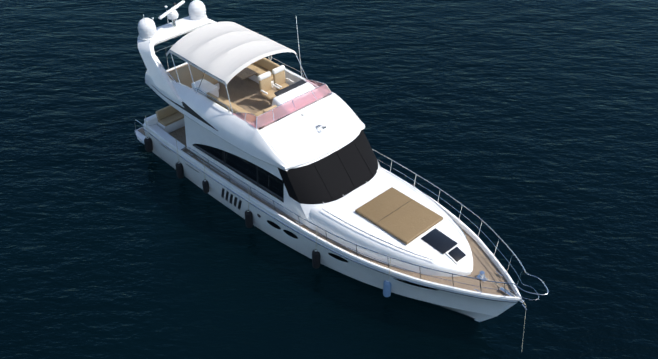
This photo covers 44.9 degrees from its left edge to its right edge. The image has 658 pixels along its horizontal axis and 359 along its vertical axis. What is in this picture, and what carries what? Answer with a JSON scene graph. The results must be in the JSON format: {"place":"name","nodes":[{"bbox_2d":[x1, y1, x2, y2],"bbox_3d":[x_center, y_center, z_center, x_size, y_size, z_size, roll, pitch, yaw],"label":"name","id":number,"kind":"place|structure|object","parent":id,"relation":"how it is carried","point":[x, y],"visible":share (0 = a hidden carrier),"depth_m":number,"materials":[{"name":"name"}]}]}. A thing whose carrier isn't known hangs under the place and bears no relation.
{"place":"outdoors","nodes":[
{"label":"outdoors","id":0,"kind":"place"},
{"bbox_2d":[0,0,657,358],"bbox_3d":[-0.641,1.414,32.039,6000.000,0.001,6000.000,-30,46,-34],"label":"sea","id":1,"kind":"structure","parent":0,"point":[526,131],"depth_m":33.68,"materials":[{"name":"blue liquid"}]},
{"bbox_2d":[134,0,547,351],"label":"yacht","id":2,"kind":"object","parent":1,"relation":"on","point":[241,113],"visible":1,"depth_m":29.37,"materials":[{"name":"white plastic"}]},
{"bbox_2d":[144,116,152,151],"bbox_3d":[-7.901,-1.950,34.502,0.334,1.836,0.334,-30,46,-34],"label":"fender","id":3,"kind":"object","parent":2,"relation":"attached to","point":[148,144],"visible":0.98,"depth_m":34.65,"materials":[{"name":"black rubber"}]},
{"bbox_2d":[175,140,183,178],"bbox_3d":[-6.292,-0.881,33.181,0.305,2.083,0.305,-30,46,-34],"label":"fender","id":4,"kind":"object","parent":2,"relation":"attached to","point":[179,169],"visible":0.96,"depth_m":33.37,"materials":[{"name":"black rubber"}]},
{"bbox_2d":[202,157,208,193],"bbox_3d":[-5.013,-0.196,31.990,0.256,1.864,0.256,-30,46,-34],"label":"fender","id":5,"kind":"object","parent":2,"relation":"attached to","point":[205,184],"visible":0.98,"depth_m":32.18,"materials":[{"name":"black rubber"}]},
{"bbox_2d":[245,186,252,227],"bbox_3d":[-3.112,1.013,30.467,0.301,2.186,0.336,8,37,11],"label":"fender","id":6,"kind":"object","parent":2,"relation":"attached to","point":[248,219],"visible":0.83,"depth_m":30.70,"materials":[{"name":"black rubber"}]},
{"bbox_2d":[312,240,319,268],"bbox_3d":[-0.492,2.397,28.492,0.299,2.298,0.530,7,37,10],"label":"fender","id":7,"kind":"object","parent":2,"relation":"attached to","point":[315,259],"visible":0.92,"depth_m":28.83,"materials":[{"name":"black rubber"}]},
{"bbox_2d":[383,258,390,296],"bbox_3d":[2.060,3.285,27.001,0.270,2.328,0.687,-6,37,-8],"label":"fender","id":8,"kind":"object","parent":2,"relation":"attached to","point":[387,288],"visible":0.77,"depth_m":27.47,"materials":[{"name":"blue rubber"}]}
]}

